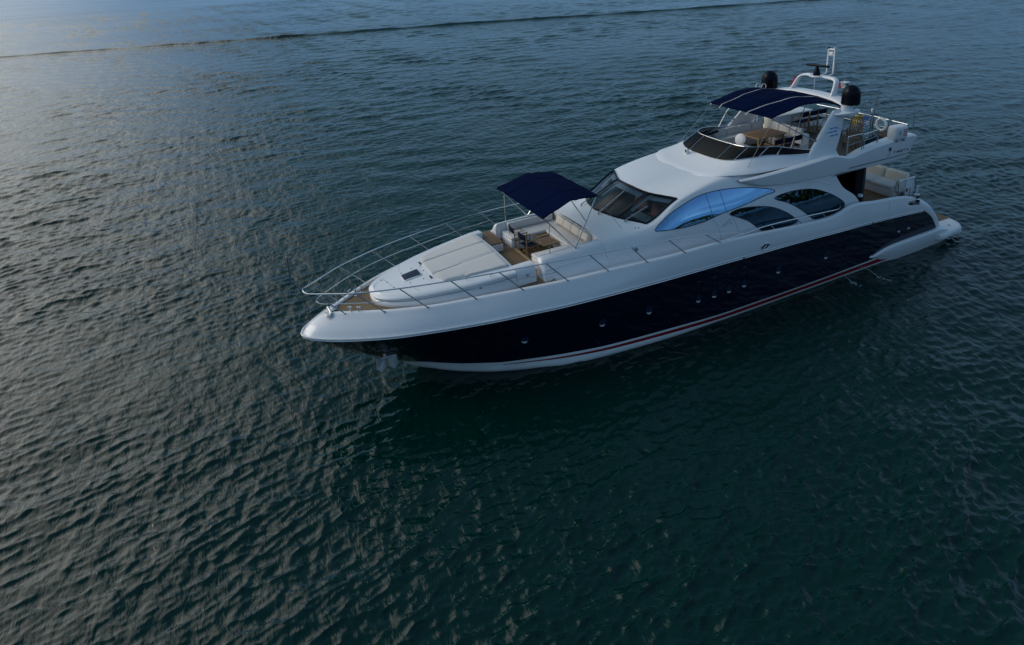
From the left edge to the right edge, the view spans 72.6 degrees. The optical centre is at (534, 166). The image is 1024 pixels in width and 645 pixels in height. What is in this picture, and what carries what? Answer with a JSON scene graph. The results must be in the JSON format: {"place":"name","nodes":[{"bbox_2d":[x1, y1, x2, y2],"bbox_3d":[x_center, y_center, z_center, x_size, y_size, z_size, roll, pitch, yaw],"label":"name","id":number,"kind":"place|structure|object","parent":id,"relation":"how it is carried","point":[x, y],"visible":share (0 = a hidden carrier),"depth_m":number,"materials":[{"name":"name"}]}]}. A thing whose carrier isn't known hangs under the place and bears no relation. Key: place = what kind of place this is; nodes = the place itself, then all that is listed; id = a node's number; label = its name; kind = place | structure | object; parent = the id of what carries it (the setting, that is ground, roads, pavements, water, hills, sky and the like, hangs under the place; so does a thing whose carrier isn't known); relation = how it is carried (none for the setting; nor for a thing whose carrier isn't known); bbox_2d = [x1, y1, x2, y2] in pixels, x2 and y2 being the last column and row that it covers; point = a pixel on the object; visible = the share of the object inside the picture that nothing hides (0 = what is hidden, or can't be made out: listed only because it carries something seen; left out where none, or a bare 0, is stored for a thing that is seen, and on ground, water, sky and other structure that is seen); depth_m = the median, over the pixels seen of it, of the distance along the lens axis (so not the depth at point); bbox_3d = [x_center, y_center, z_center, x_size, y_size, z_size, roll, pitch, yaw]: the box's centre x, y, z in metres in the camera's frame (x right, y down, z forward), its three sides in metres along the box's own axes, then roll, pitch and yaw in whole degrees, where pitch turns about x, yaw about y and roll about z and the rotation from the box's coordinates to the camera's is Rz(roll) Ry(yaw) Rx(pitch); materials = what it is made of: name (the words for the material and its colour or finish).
{"place":"outdoors","nodes":[
{"label":"outdoors","id":0,"kind":"place"},
{"bbox_2d":[0,0,1023,644],"bbox_3d":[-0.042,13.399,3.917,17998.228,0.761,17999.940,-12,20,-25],"label":"water","id":1,"kind":"structure","parent":0,"point":[202,442],"depth_m":24.36,"materials":[{"name":"teal liquid"}]},
{"bbox_2d":[285,47,961,371],"bbox_3d":[5.662,1.000,28.361,30.160,9.870,7.019,-12,20,-25],"label":"motor yacht","id":2,"kind":"object","parent":1,"relation":"on","point":[708,223],"visible":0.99,"depth_m":26.04,"materials":[{"name":"white"}]},
{"bbox_2d":[376,353,397,371],"bbox_3d":[-4.984,6.388,23.338,0.720,0.913,0.296,-12,20,-25],"label":"anchor","id":3,"kind":"object","parent":2,"relation":"hanging from","point":[382,362],"visible":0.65,"depth_m":23.33,"materials":[{"name":"metal"}]},
{"bbox_2d":[508,224,527,249],"bbox_3d":[-0.626,2.690,26.649,0.575,0.934,0.600,-10,19,-21],"label":"director chair","id":4,"kind":"object","parent":2,"relation":"on","point":[511,230],"visible":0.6,"depth_m":26.41,"materials":[{"name":"blue fabric"}]},
{"bbox_2d":[518,231,538,257],"bbox_3d":[-0.230,2.883,25.979,0.575,0.934,0.600,-14,21,-31],"label":"director chair","id":5,"kind":"object","parent":2,"relation":"on","point":[527,244],"visible":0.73,"depth_m":25.88,"materials":[{"name":"blue fabric"}]},
{"bbox_2d":[534,232,548,245],"bbox_3d":[0.210,2.800,26.944,0.565,0.465,0.625,-12,20,-27],"label":"cockpit table","id":6,"kind":"object","parent":2,"relation":"on","point":[540,235],"visible":0.48,"depth_m":26.70,"materials":[{"name":"brown wood"}]},
{"bbox_2d":[536,236,558,250],"bbox_3d":[0.481,3.013,26.261,0.665,0.445,0.605,-12,20,-27],"label":"cockpit table","id":7,"kind":"object","parent":2,"relation":"on","point":[543,241],"visible":0.88,"depth_m":26.18,"materials":[{"name":"brown wood"}]},
{"bbox_2d":[655,187,774,231],"bbox_3d":[6.870,1.459,26.238,5.591,1.037,0.403,-12,20,-25],"label":"saloon window","id":8,"kind":"structure","parent":2,"relation":"in","point":[704,207],"depth_m":26.04,"materials":[{"name":"blue glass"}]},
{"bbox_2d":[730,206,797,230],"bbox_3d":[8.957,2.009,27.092,3.336,1.189,0.206,-10,19,-21],"label":"side window","id":9,"kind":"structure","parent":2,"relation":"in","point":[759,216],"depth_m":27.09,"materials":[{"name":"black glass"}]},
{"bbox_2d":[741,128,786,146],"bbox_3d":[10.236,-1.117,31.183,1.725,0.755,1.125,-12,20,-26],"label":"dining table","id":10,"kind":"object","parent":2,"relation":"on","point":[759,135],"visible":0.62,"depth_m":30.99,"materials":[{"name":"brown wood"}]},
{"bbox_2d":[764,138,783,145],"bbox_3d":[10.223,-0.753,29.747,0.600,0.934,0.575,-12,20,-27],"label":"director chair","id":11,"kind":"object","parent":2,"relation":"on","point":[778,142],"visible":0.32,"depth_m":29.42,"materials":[{"name":"blue wood"}]},
{"bbox_2d":[775,136,793,147],"bbox_3d":[10.737,-0.851,29.974,0.600,0.934,0.575,-11,19,-23],"label":"director chair","id":12,"kind":"object","parent":2,"relation":"on","point":[788,140],"visible":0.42,"depth_m":29.66,"materials":[{"name":"blue wood"}]},
{"bbox_2d":[786,133,802,147],"bbox_3d":[11.225,-0.964,30.252,0.600,0.934,0.575,-14,21,-31],"label":"director chair","id":13,"kind":"object","parent":2,"relation":"on","point":[797,137],"visible":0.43,"depth_m":30.01,"materials":[{"name":"blue wood"}]},
{"bbox_2d":[791,111,809,133],"bbox_3d":[12.495,-1.995,32.798,0.600,1.234,0.575,-12,20,-25],"label":"bar stool","id":14,"kind":"object","parent":2,"relation":"on","point":[805,114],"visible":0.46,"depth_m":32.61,"materials":[{"name":"brown wood"}]},
{"bbox_2d":[800,109,818,133],"bbox_3d":[13.019,-2.095,33.029,0.600,1.234,0.575,-12,20,-27],"label":"director chair","id":15,"kind":"object","parent":2,"relation":"on","point":[815,112],"visible":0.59,"depth_m":32.88,"materials":[{"name":"brown wood"}]},
{"bbox_2d":[774,189,844,218],"bbox_3d":[11.181,1.512,28.115,3.884,1.410,0.265,-11,19,-23],"label":"side window","id":16,"kind":"structure","parent":2,"relation":"in","point":[811,201],"depth_m":28.14,"materials":[{"name":"black glass"}]},
{"bbox_2d":[809,108,827,132],"bbox_3d":[13.532,-2.199,33.276,0.600,1.234,0.575,-10,19,-22],"label":"bar stool","id":17,"kind":"object","parent":2,"relation":"on","point":[821,111],"visible":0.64,"depth_m":33.13,"materials":[{"name":"brown wood"}]},
{"bbox_2d":[838,83,848,87],"bbox_3d":[13.437,-3.505,30.315,0.100,0.237,0.609,-12,20,-25],"label":"courtesy flag","id":18,"kind":"object","parent":2,"relation":"attached to","point":[842,85],"visible":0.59,"depth_m":30.34,"materials":[{"name":"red fabric"}]},
{"bbox_2d":[842,116,864,148],"bbox_3d":[14.418,-1.529,31.487,0.686,0.974,2.127,8,21,32],"label":"steamer chair","id":19,"kind":"object","parent":2,"relation":"on","point":[849,132],"visible":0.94,"depth_m":31.80,"materials":[{"name":"brown wood"}]},
{"bbox_2d":[852,115,870,127],"bbox_3d":[15.368,-2.039,32.849,0.069,0.927,1.154,-11,19,-24],"label":"ensign","id":20,"kind":"object","parent":2,"relation":"attached to","point":[867,119],"visible":0.42,"depth_m":32.67,"materials":[{"name":"blue fabric"}]},
{"bbox_2d":[862,127,887,145],"bbox_3d":[15.324,-1.183,30.907,2.433,0.581,0.686,-17,23,-38],"label":"steamer chair","id":21,"kind":"object","parent":2,"relation":"on","point":[881,136],"visible":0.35,"depth_m":30.66,"materials":[{"name":"brown wood"}]},
{"bbox_2d":[875,117,887,131],"bbox_3d":[15.665,-1.876,31.446,0.132,0.668,0.618,-12,20,-25],"label":"life ring","id":22,"kind":"object","parent":2,"relation":"hanging from","point":[885,122],"visible":0.98,"depth_m":31.38,"materials":[{"name":"white plastic"}]},
{"bbox_2d":[887,124,907,141],"bbox_3d":[15.465,-1.423,29.688,0.720,0.680,0.578,-10,19,-21],"label":"life raft","id":23,"kind":"object","parent":2,"relation":"on","point":[896,132],"visible":1,"depth_m":29.49,"materials":[{"name":"white plastic"}]},
{"bbox_2d":[862,267,890,281],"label":"outflow water","id":24,"kind":"structure","parent":0,"point":[878,276],"depth_m":29.54,"materials":[{"name":"grey liquid"}]}
]}

